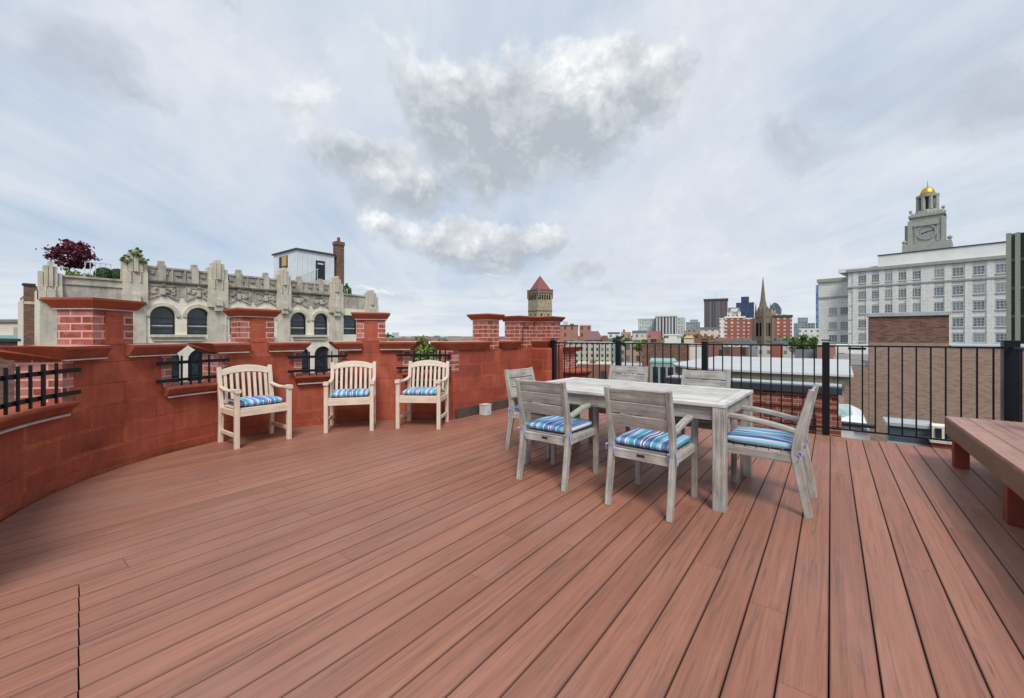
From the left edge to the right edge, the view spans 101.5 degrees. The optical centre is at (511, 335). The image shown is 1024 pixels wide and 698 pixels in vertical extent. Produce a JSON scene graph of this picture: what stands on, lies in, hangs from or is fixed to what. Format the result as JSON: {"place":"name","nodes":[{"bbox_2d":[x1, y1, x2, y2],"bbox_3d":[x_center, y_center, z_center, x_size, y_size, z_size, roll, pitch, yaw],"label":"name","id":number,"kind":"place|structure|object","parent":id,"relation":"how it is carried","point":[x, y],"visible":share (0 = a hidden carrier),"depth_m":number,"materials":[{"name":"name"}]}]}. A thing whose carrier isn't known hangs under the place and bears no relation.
{"place":"outdoors","nodes":[
{"label":"outdoors","id":0,"kind":"place"},
{"bbox_2d":[0,338,20,403],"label":"brick building","id":1,"kind":"structure","parent":0,"point":[9,364],"depth_m":19.20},
{"bbox_2d":[0,319,17,338],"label":"roof pavilion","id":2,"kind":"structure","parent":1,"relation":"on","point":[8,328],"depth_m":45.16,"materials":[{"name":"beige"}]},
{"bbox_2d":[0,0,1023,336],"label":"sky","id":3,"kind":"structure","parent":0,"point":[637,159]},
{"bbox_2d":[527,276,552,315],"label":"bell tower","id":4,"kind":"structure","parent":0,"point":[540,295],"depth_m":142.96,"materials":[{"name":"stone"}]},
{"bbox_2d":[560,322,577,344],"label":"pink brick house","id":5,"kind":"structure","parent":0,"point":[568,333],"depth_m":210.00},
{"bbox_2d":[579,325,590,340],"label":"pink brick house","id":6,"kind":"structure","parent":0,"point":[585,330],"depth_m":212.06,"materials":[{"name":"brick"}]},
{"bbox_2d":[566,342,613,367],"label":"row house","id":7,"kind":"structure","parent":0,"point":[596,352],"depth_m":119.74,"materials":[{"name":"brick"}]},
{"bbox_2d":[625,342,638,362],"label":"row house","id":8,"kind":"structure","parent":0,"point":[629,354],"depth_m":125.17,"materials":[{"name":"brick"}]},
{"bbox_2d":[638,318,655,337],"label":"office slab","id":9,"kind":"structure","parent":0,"point":[647,324],"depth_m":899.53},
{"bbox_2d":[648,331,660,342],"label":"pink house","id":10,"kind":"structure","parent":0,"point":[654,334],"depth_m":130.57,"materials":[{"name":"brick"}]},
{"bbox_2d":[677,317,684,336],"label":"office slab","id":11,"kind":"structure","parent":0,"point":[680,325],"depth_m":854.91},
{"bbox_2d":[686,320,699,335],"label":"office block","id":12,"kind":"structure","parent":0,"point":[691,325],"depth_m":700.43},
{"bbox_2d":[708,338,721,356],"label":"brick block","id":13,"kind":"structure","parent":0,"point":[717,350],"depth_m":74.87,"materials":[{"name":"brick"}]},
{"bbox_2d":[704,294,727,336],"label":"brown tower","id":14,"kind":"structure","parent":0,"point":[715,309],"depth_m":901.06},
{"bbox_2d":[673,356,853,403],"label":"white roofed building","id":15,"kind":"structure","parent":0,"point":[843,372],"depth_m":12.87,"materials":[{"name":"beige brick"}]},
{"bbox_2d":[771,343,783,357],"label":"red brick house","id":16,"kind":"structure","parent":0,"point":[776,351],"depth_m":85.07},
{"bbox_2d":[794,349,816,358],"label":"slate gabled house","id":17,"kind":"structure","parent":0,"point":[808,353],"depth_m":61.67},
{"bbox_2d":[817,344,834,358],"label":"pink brick house","id":18,"kind":"structure","parent":0,"point":[819,352],"depth_m":58.30,"materials":[{"name":"brick"}]},
{"bbox_2d":[836,344,847,355],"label":"white roof block","id":19,"kind":"structure","parent":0,"point":[842,350],"depth_m":62.02,"materials":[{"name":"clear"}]},
{"bbox_2d":[838,354,867,365],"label":"grey roof","id":20,"kind":"structure","parent":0,"point":[865,358],"depth_m":46.83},
{"bbox_2d":[838,404,873,439],"bbox_3d":[6.590,2.096,9.110,1.745,1.467,4.120,0,0,37],"label":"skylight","id":21,"kind":"object","parent":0,"point":[856,417],"visible":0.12,"depth_m":7.23,"materials":[{"name":"white metal"}]},
{"bbox_2d":[817,241,1005,355],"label":"white stone building","id":22,"kind":"structure","parent":0,"point":[965,285],"depth_m":96.13,"materials":[{"name":"stone"}]},
{"bbox_2d":[932,269,943,278],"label":"window","id":23,"kind":"structure","parent":22,"relation":"in","point":[938,273],"depth_m":94.68,"materials":[{"name":"grey glass"}]},
{"bbox_2d":[932,287,943,296],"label":"window","id":24,"kind":"structure","parent":22,"relation":"in","point":[938,291],"depth_m":94.68,"materials":[{"name":"grey glass"}]},
{"bbox_2d":[952,302,963,311],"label":"window","id":25,"kind":"structure","parent":22,"relation":"in","point":[956,306],"depth_m":92.44,"materials":[{"name":"grey glass"}]},
{"bbox_2d":[952,334,963,342],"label":"window","id":26,"kind":"structure","parent":22,"relation":"in","point":[958,338],"depth_m":92.35,"materials":[{"name":"grey glass"}]},
{"bbox_2d":[952,267,964,276],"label":"window","id":27,"kind":"structure","parent":22,"relation":"in","point":[958,271],"depth_m":92.35,"materials":[{"name":"grey glass"}]},
{"bbox_2d":[952,286,964,295],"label":"window","id":28,"kind":"structure","parent":22,"relation":"in","point":[956,290],"depth_m":92.46,"materials":[{"name":"grey glass"}]},
{"bbox_2d":[952,318,964,327],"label":"window","id":29,"kind":"structure","parent":22,"relation":"in","point":[956,322],"depth_m":92.35,"materials":[{"name":"grey glass"}]},
{"bbox_2d":[972,265,985,275],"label":"window","id":30,"kind":"structure","parent":22,"relation":"in","point":[977,270],"depth_m":90.09,"materials":[{"name":"grey glass"}]},
{"bbox_2d":[972,284,985,294],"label":"window","id":31,"kind":"structure","parent":22,"relation":"in","point":[977,289],"depth_m":90.13,"materials":[{"name":"grey glass"}]},
{"bbox_2d":[972,301,985,310],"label":"window","id":32,"kind":"structure","parent":22,"relation":"in","point":[977,305],"depth_m":90.06,"materials":[{"name":"grey glass"}]},
{"bbox_2d":[973,317,984,326],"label":"window","id":33,"kind":"structure","parent":22,"relation":"in","point":[977,322],"depth_m":90.06,"materials":[{"name":"grey glass"}]},
{"bbox_2d":[973,334,984,342],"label":"window","id":34,"kind":"structure","parent":22,"relation":"in","point":[977,338],"depth_m":90.09,"materials":[{"name":"grey glass"}]},
{"bbox_2d":[995,263,1005,273],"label":"window","id":35,"kind":"structure","parent":22,"relation":"in","point":[1000,268],"depth_m":87.76,"materials":[{"name":"grey glass"}]},
{"bbox_2d":[995,283,1005,293],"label":"window","id":36,"kind":"structure","parent":22,"relation":"in","point":[1000,287],"depth_m":87.82,"materials":[{"name":"grey glass"}]},
{"bbox_2d":[995,317,1005,326],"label":"window","id":37,"kind":"structure","parent":22,"relation":"in","point":[1000,321],"depth_m":87.76,"materials":[{"name":"grey glass"}]},
{"bbox_2d":[996,300,1005,309],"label":"window","id":38,"kind":"structure","parent":22,"relation":"in","point":[1000,304],"depth_m":87.79,"materials":[{"name":"grey glass"}]},
{"bbox_2d":[902,180,952,251],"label":"clock tower","id":39,"kind":"structure","parent":0,"point":[925,228],"depth_m":122.22,"materials":[{"name":"stone"}]},
{"bbox_2d":[1006,232,1023,343],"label":"finned tower","id":40,"kind":"structure","parent":0,"point":[1014,286],"depth_m":51.33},
{"bbox_3d":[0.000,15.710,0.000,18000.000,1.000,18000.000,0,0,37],"label":"ground","id":41,"kind":"structure","parent":0,"visible":0},
{"bbox_2d":[22,283,36,344],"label":"brick building","id":42,"kind":"structure","parent":41,"relation":"on","point":[29,289],"depth_m":23.55,"materials":[{"name":"brick"}]},
{"bbox_2d":[18,247,378,382],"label":"ornate building","id":43,"kind":"structure","parent":41,"relation":"on","point":[184,306],"depth_m":28.55,"materials":[{"name":"stone"}]},
{"bbox_2d":[35,238,102,272],"bbox_3d":[-26.206,-4.309,24.753,2.650,2.983,2.224,0,0,18],"label":"maple tree","id":44,"kind":"object","parent":43,"relation":"on","point":[79,256],"visible":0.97,"depth_m":24.50,"materials":[{"name":"red plant"}]},
{"bbox_2d":[60,267,97,276],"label":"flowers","id":45,"kind":"object","parent":43,"relation":"on","point":[66,269],"visible":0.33,"depth_m":24.08,"materials":[{"name":"green plant"}]},
{"bbox_2d":[84,261,110,276],"bbox_3d":[-24.651,-3.590,24.895,0.050,1.540,1.140,0,0,37],"label":"roof railing","id":46,"kind":"object","parent":43,"relation":"on","point":[95,267],"visible":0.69,"depth_m":24.63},
{"bbox_2d":[93,267,111,277],"bbox_3d":[-24.640,-3.492,25.243,0.947,1.344,0.959,0,0,37],"label":"clipped bush","id":47,"kind":"object","parent":43,"relation":"on","point":[102,272],"visible":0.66,"depth_m":24.94,"materials":[{"name":"green plant"}]},
{"bbox_2d":[150,307,174,334],"bbox_3d":[-22.505,-1.012,26.884,0.100,1.865,1.395,0,0,37],"label":"window","id":48,"kind":"structure","parent":43,"relation":"in","point":[162,319],"depth_m":26.93,"materials":[{"name":"black glass"}]},
{"bbox_2d":[172,355,179,382],"bbox_3d":[-22.414,2.312,27.004,0.100,3.015,1.595,0,0,37],"label":"window","id":49,"kind":"structure","parent":43,"relation":"in","point":[175,367],"depth_m":27.47,"materials":[{"name":"black glass"}]},
{"bbox_2d":[188,350,201,380],"bbox_3d":[-21.269,2.312,28.504,0.100,3.015,1.574,0,0,37],"label":"window","id":50,"kind":"structure","parent":43,"relation":"in","point":[195,353],"depth_m":28.29,"materials":[{"name":"black glass"}]},
{"bbox_2d":[187,308,206,334],"bbox_3d":[-21.360,-1.012,28.384,0.100,1.865,1.374,0,0,37],"label":"window","id":51,"kind":"structure","parent":43,"relation":"in","point":[197,317],"depth_m":28.39,"materials":[{"name":"black glass"}]},
{"bbox_2d":[290,313,305,334],"bbox_3d":[-17.301,-1.012,33.702,0.100,1.865,1.379,0,0,37],"label":"window","id":52,"kind":"structure","parent":43,"relation":"in","point":[297,322],"depth_m":33.75,"materials":[{"name":"black glass"}]},
{"bbox_2d":[271,248,336,283],"bbox_3d":[-19.847,-5.345,39.804,5.650,5.050,4.297,0,0,37],"label":"penthouse","id":53,"kind":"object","parent":43,"relation":"on","point":[306,265],"visible":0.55,"depth_m":38.50,"materials":[{"name":"metal"}]},
{"bbox_2d":[279,255,287,267],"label":"window","id":54,"kind":"structure","parent":53,"relation":"in","point":[283,261],"depth_m":38.74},
{"bbox_2d":[316,260,324,279],"bbox_3d":[-17.906,-6.095,39.065,0.069,1.850,0.847,0,0,37],"label":"door","id":55,"kind":"structure","parent":53,"relation":"in","point":[320,265],"depth_m":39.06,"materials":[{"name":"metal"}]},
{"bbox_2d":[302,349,308,372],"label":"window","id":56,"kind":"structure","parent":43,"relation":"in","point":[305,361],"depth_m":34.26,"materials":[{"name":"black glass"}]},
{"bbox_2d":[314,314,326,334],"bbox_3d":[-16.172,-1.012,35.182,0.100,1.865,1.321,0,0,37],"label":"window","id":57,"kind":"structure","parent":43,"relation":"in","point":[320,320],"depth_m":35.27,"materials":[{"name":"black glass"}]},
{"bbox_2d":[315,346,327,372],"bbox_3d":[-16.081,2.312,35.302,0.100,3.015,1.521,0,0,37],"label":"window","id":58,"kind":"structure","parent":43,"relation":"in","point":[319,350],"depth_m":35.34,"materials":[{"name":"black glass"}]},
{"bbox_2d":[332,237,344,287],"bbox_3d":[-16.974,-6.230,40.931,0.750,6.820,0.880,0,0,37],"label":"chimney","id":59,"kind":"object","parent":43,"relation":"on","point":[338,247],"visible":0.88,"depth_m":40.66,"materials":[{"name":"brown brick"}]},
{"bbox_2d":[343,315,355,333],"bbox_3d":[-14.543,-1.002,37.316,0.100,1.744,1.424,0,0,37],"label":"window","id":60,"kind":"structure","parent":43,"relation":"in","point":[349,322],"depth_m":37.37,"materials":[{"name":"black glass"}]},
{"bbox_2d":[414,335,434,369],"bbox_3d":[-8.958,7.523,42.022,3.284,15.375,3.058,0,0,37],"label":"tree","id":61,"kind":"object","parent":41,"relation":"on","point":[423,345],"visible":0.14,"depth_m":41.65,"materials":[{"name":"green plant"}]},
{"bbox_2d":[560,346,592,405],"bbox_3d":[1.332,7.750,11.060,1.640,14.920,1.120,0,0,37],"label":"brick bay","id":62,"kind":"object","parent":41,"relation":"on","point":[572,365],"visible":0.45,"depth_m":10.86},
{"bbox_2d":[385,334,795,346],"bbox_3d":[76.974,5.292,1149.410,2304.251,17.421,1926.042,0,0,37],"label":"distant treetops","id":63,"kind":"object","parent":41,"relation":"on","point":[390,335],"visible":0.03,"depth_m":218.66,"materials":[{"name":"green plant"}]},
{"bbox_2d":[585,331,601,341],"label":"slate roofed house","id":64,"kind":"structure","parent":41,"relation":"on","point":[592,336],"depth_m":191.30,"materials":[{"name":"brick"}]},
{"bbox_2d":[577,359,610,378],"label":"brick row","id":65,"kind":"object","parent":41,"relation":"on","point":[596,368],"visible":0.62,"depth_m":69.97,"materials":[{"name":"brick"}]},
{"bbox_2d":[385,336,817,362],"bbox_3d":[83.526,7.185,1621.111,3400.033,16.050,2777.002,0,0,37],"label":"distant rooftops","id":66,"kind":"object","parent":41,"relation":"on","point":[766,352],"visible":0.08,"depth_m":230.98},
{"bbox_2d":[632,331,646,340],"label":"tan house","id":67,"kind":"structure","parent":41,"relation":"on","point":[638,335],"depth_m":270.36,"materials":[{"name":"stone"}]},
{"bbox_2d":[650,358,676,383],"bbox_3d":[10.433,8.417,28.881,1.652,13.586,4.072,0,0,20],"label":"mint bay","id":68,"kind":"object","parent":41,"relation":"on","point":[659,369],"visible":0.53,"depth_m":27.07,"materials":[{"name":"paint"}]},
{"bbox_2d":[642,339,689,382],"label":"party wall","id":69,"kind":"structure","parent":41,"relation":"on","point":[683,352],"depth_m":48.21,"materials":[{"name":"brown brick"}]},
{"bbox_2d":[655,314,677,337],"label":"finned office","id":70,"kind":"structure","parent":41,"relation":"on","point":[666,324],"depth_m":849.84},
{"bbox_2d":[664,334,681,342],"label":"white house","id":71,"kind":"structure","parent":41,"relation":"on","point":[672,338],"depth_m":120.01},
{"bbox_2d":[689,343,700,359],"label":"white gable","id":72,"kind":"structure","parent":41,"relation":"on","point":[691,352],"depth_m":50.12,"materials":[{"name":"metal"}]},
{"bbox_2d":[700,327,718,337],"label":"cream terrace","id":73,"kind":"structure","parent":41,"relation":"on","point":[710,331],"depth_m":230.43,"materials":[{"name":"stone"}]},
{"bbox_2d":[719,318,724,336],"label":"white bay","id":74,"kind":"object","parent":41,"relation":"on","point":[722,327],"visible":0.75,"depth_m":347.88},
{"bbox_2d":[725,309,745,336],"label":"brick flats","id":75,"kind":"structure","parent":41,"relation":"on","point":[734,323],"depth_m":350.52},
{"bbox_2d":[713,340,757,356],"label":"church nave","id":76,"kind":"structure","parent":41,"relation":"on","point":[739,341],"depth_m":191.85,"materials":[{"name":"stone"}]},
{"bbox_2d":[723,343,748,356],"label":"brick row","id":77,"kind":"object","parent":41,"relation":"on","point":[736,350],"visible":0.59,"depth_m":89.95,"materials":[{"name":"brick"}]},
{"bbox_2d":[736,297,753,317],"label":"navy tower","id":78,"kind":"structure","parent":41,"relation":"on","point":[745,305],"depth_m":1099.44,"materials":[{"name":"blue glass"}]},
{"bbox_2d":[745,318,751,337],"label":"brick flats","id":79,"kind":"structure","parent":41,"relation":"on","point":[748,327],"depth_m":357.14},
{"bbox_2d":[665,375,841,438],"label":"brick parapet","id":80,"kind":"structure","parent":41,"relation":"on","point":[786,397],"depth_m":6.70,"materials":[{"name":"brick"}]},
{"bbox_2d":[752,280,773,343],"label":"church spire","id":81,"kind":"structure","parent":41,"relation":"on","point":[763,326],"depth_m":198.28,"materials":[{"name":"stone"}]},
{"bbox_2d":[772,314,792,337],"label":"brick flats","id":82,"kind":"structure","parent":41,"relation":"on","point":[782,325],"depth_m":344.62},
{"bbox_2d":[786,333,817,352],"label":"tree","id":83,"kind":"object","parent":41,"relation":"on","point":[800,341],"visible":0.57,"depth_m":149.54,"materials":[{"name":"green plant"}]},
{"bbox_2d":[794,318,814,336],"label":"office block","id":84,"kind":"structure","parent":41,"relation":"on","point":[802,323],"depth_m":642.77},
{"bbox_2d":[799,328,817,338],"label":"cream building","id":85,"kind":"structure","parent":41,"relation":"on","point":[811,332],"depth_m":299.41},
{"bbox_2d":[848,347,867,353],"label":"white roof block","id":86,"kind":"structure","parent":41,"relation":"on","point":[856,350],"depth_m":63.05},
{"bbox_2d":[883,417,932,446],"bbox_3d":[6.404,8.295,6.749,0.585,13.830,0.560,0,0,37],"label":"vent box","id":87,"kind":"object","parent":41,"relation":"on","point":[923,428],"visible":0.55,"depth_m":6.59,"materials":[{"name":"white metal"}]},
{"bbox_2d":[833,312,999,441],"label":"brick building","id":88,"kind":"structure","parent":41,"relation":"on","point":[912,329],"depth_m":18.74,"materials":[{"name":"brick"}]},
{"bbox_2d":[928,423,951,449],"bbox_3d":[6.707,8.280,6.133,0.860,13.860,0.370,0,0,37],"label":"brick ledge","id":89,"kind":"object","parent":41,"relation":"on","point":[938,430],"visible":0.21,"depth_m":6.23,"materials":[{"name":"brick"}]},
{"bbox_2d":[962,343,1023,421],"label":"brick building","id":90,"kind":"structure","parent":41,"relation":"on","point":[1022,345],"depth_m":17.89,"materials":[{"name":"brick"}]},
{"bbox_3d":[-3.491,8.315,-0.890,7.571,13.790,18.350,0,0,37],"label":"brick building","id":91,"kind":"object","parent":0,"visible":0},
{"bbox_2d":[0,297,451,520],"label":"parapet wall","id":92,"kind":"structure","parent":91,"relation":"on","point":[98,392],"depth_m":4.03,"materials":[{"name":"red brick"}]},
{"bbox_2d":[0,439,882,697],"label":"deck underside","id":93,"kind":"object","parent":91,"relation":"on","point":[785,624],"depth_m":1.81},
{"bbox_2d":[0,585,78,697],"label":"deck hatch","id":94,"kind":"object","parent":93,"relation":"on","point":[39,647],"visible":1,"depth_m":1.62,"materials":[{"name":"wood"}]},
{"bbox_2d":[0,408,1023,697],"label":"deck","id":95,"kind":"structure","parent":93,"relation":"on","point":[424,558],"depth_m":2.15,"materials":[{"name":"wood"}]},
{"bbox_2d":[216,364,292,448],"bbox_3d":[-2.992,0.777,4.862,0.579,0.868,0.606,0,0,37],"label":"garden armchair","id":96,"kind":"object","parent":95,"relation":"on","point":[236,411],"visible":0.85,"depth_m":4.86,"materials":[{"name":"beige wood"}]},
{"bbox_2d":[228,395,282,405],"bbox_3d":[-2.966,0.743,4.842,0.400,0.083,0.465,0,0,37],"label":"seat cushion","id":97,"kind":"object","parent":96,"relation":"on","point":[256,400],"visible":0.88,"depth_m":4.75,"materials":[{"name":"fabric"}]},
{"bbox_2d":[323,361,375,432],"bbox_3d":[-2.126,0.777,5.539,0.606,0.868,0.579,0,0,-15],"label":"garden armchair","id":98,"kind":"object","parent":95,"relation":"on","point":[332,402],"visible":0.88,"depth_m":5.66,"materials":[{"name":"beige wood"}]},
{"bbox_2d":[331,388,369,396],"bbox_3d":[-2.118,0.744,5.507,0.465,0.082,0.400,0,0,-15],"label":"seat cushion","id":99,"kind":"object","parent":98,"relation":"on","point":[355,392],"visible":0.97,"depth_m":5.35,"materials":[{"name":"fabric"}]},
{"bbox_2d":[395,360,449,428],"bbox_3d":[-1.207,0.777,5.716,0.606,0.868,0.579,0,0,4],"label":"garden armchair","id":100,"kind":"object","parent":95,"relation":"on","point":[439,397],"visible":0.87,"depth_m":5.88,"materials":[{"name":"beige wood"}]},
{"bbox_2d":[402,387,441,394],"bbox_3d":[-1.210,0.743,5.682,0.465,0.083,0.400,0,0,4],"label":"seat cushion","id":101,"kind":"object","parent":100,"relation":"on","point":[421,391],"visible":0.88,"depth_m":5.51,"materials":[{"name":"fabric"}]},
{"bbox_2d":[479,403,491,415],"bbox_3d":[-0.409,1.128,6.426,0.135,0.164,0.148,0,0,37],"label":"utility box","id":102,"kind":"object","parent":95,"relation":"on","point":[484,409],"visible":1,"depth_m":6.38,"materials":[{"name":"metal"}]},
{"bbox_2d":[504,367,574,458],"bbox_3d":[0.298,0.785,4.477,0.609,0.858,0.502,0,0,39],"label":"dining chair","id":103,"kind":"object","parent":95,"relation":"on","point":[511,383],"visible":0.28,"depth_m":4.45,"materials":[{"name":"grey wood"}]},
{"bbox_2d":[515,378,598,491],"bbox_3d":[0.401,0.785,3.608,0.502,0.858,0.609,0,0,38],"label":"dining chair","id":104,"kind":"object","parent":95,"relation":"on","point":[538,399],"visible":0.81,"depth_m":3.44,"materials":[{"name":"grey wood"}]},
{"bbox_2d":[518,416,592,444],"bbox_3d":[0.401,0.785,3.607,0.527,0.137,0.495,0,0,38],"label":"seat cushion","id":105,"kind":"object","parent":104,"relation":"on","point":[552,423],"visible":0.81,"depth_m":3.52,"materials":[{"name":"fabric"}]},
{"bbox_2d":[589,365,648,441],"bbox_3d":[1.239,0.785,4.846,0.502,0.858,0.609,0,0,38],"label":"dining chair","id":106,"kind":"object","parent":95,"relation":"on","point":[631,371],"visible":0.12,"depth_m":5.00,"materials":[{"name":"grey wood"}]},
{"bbox_2d":[519,377,752,512],"bbox_3d":[1.082,0.840,3.816,1.800,0.740,1.019,0,0,39],"label":"dining table","id":107,"kind":"object","parent":95,"relation":"on","point":[716,405],"visible":0.68,"depth_m":3.36,"materials":[{"name":"grey wood"}]},
{"bbox_2d":[604,385,697,522],"bbox_3d":[1.032,0.785,3.075,0.502,0.858,0.609,0,0,40],"label":"dining chair","id":108,"kind":"object","parent":95,"relation":"on","point":[637,411],"visible":0.77,"depth_m":2.90,"materials":[{"name":"grey wood"}]},
{"bbox_2d":[605,428,690,465],"bbox_3d":[1.032,0.785,3.075,0.527,0.136,0.495,0,0,40],"label":"seat cushion","id":109,"kind":"object","parent":108,"relation":"on","point":[649,439],"visible":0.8,"depth_m":2.98,"materials":[{"name":"fabric"}]},
{"bbox_2d":[664,369,730,455],"bbox_3d":[1.865,0.785,4.191,0.502,0.858,0.609,0,0,39],"label":"dining chair","id":110,"kind":"object","parent":95,"relation":"on","point":[713,376],"visible":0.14,"depth_m":4.34,"materials":[{"name":"grey wood"}]},
{"bbox_2d":[727,384,818,518],"bbox_3d":[1.908,0.785,3.129,0.609,0.858,0.502,0,0,39],"label":"dining chair","id":111,"kind":"object","parent":95,"relation":"on","point":[804,475],"visible":0.75,"depth_m":2.95,"materials":[{"name":"grey wood"}]},
{"bbox_2d":[727,427,808,459],"bbox_3d":[1.909,0.786,3.128,0.495,0.135,0.527,0,0,39],"label":"seat cushion","id":112,"kind":"object","parent":111,"relation":"on","point":[766,437],"visible":0.9,"depth_m":3.04,"materials":[{"name":"fabric"}]},
{"bbox_2d":[550,338,1021,441],"bbox_3d":[2.894,0.728,5.855,5.504,1.365,0.122,0,0,37],"label":"railing","id":113,"kind":"object","parent":95,"relation":"attached to","point":[1007,383],"visible":0.69,"depth_m":5.05,"materials":[{"name":"black metal"}]},
{"bbox_2d":[945,416,1023,526],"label":"bench","id":114,"kind":"object","parent":95,"relation":"on","point":[995,448],"visible":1,"depth_m":3.02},
{"bbox_2d":[1010,347,1023,421],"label":"railing","id":115,"kind":"object","parent":95,"relation":"attached to","point":[1021,382],"visible":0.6,"depth_m":3.98,"materials":[{"name":"black metal"}]},
{"bbox_2d":[431,313,564,418],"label":"parapet wall","id":116,"kind":"structure","parent":91,"relation":"on","point":[483,360],"depth_m":6.84,"materials":[{"name":"red brick"}]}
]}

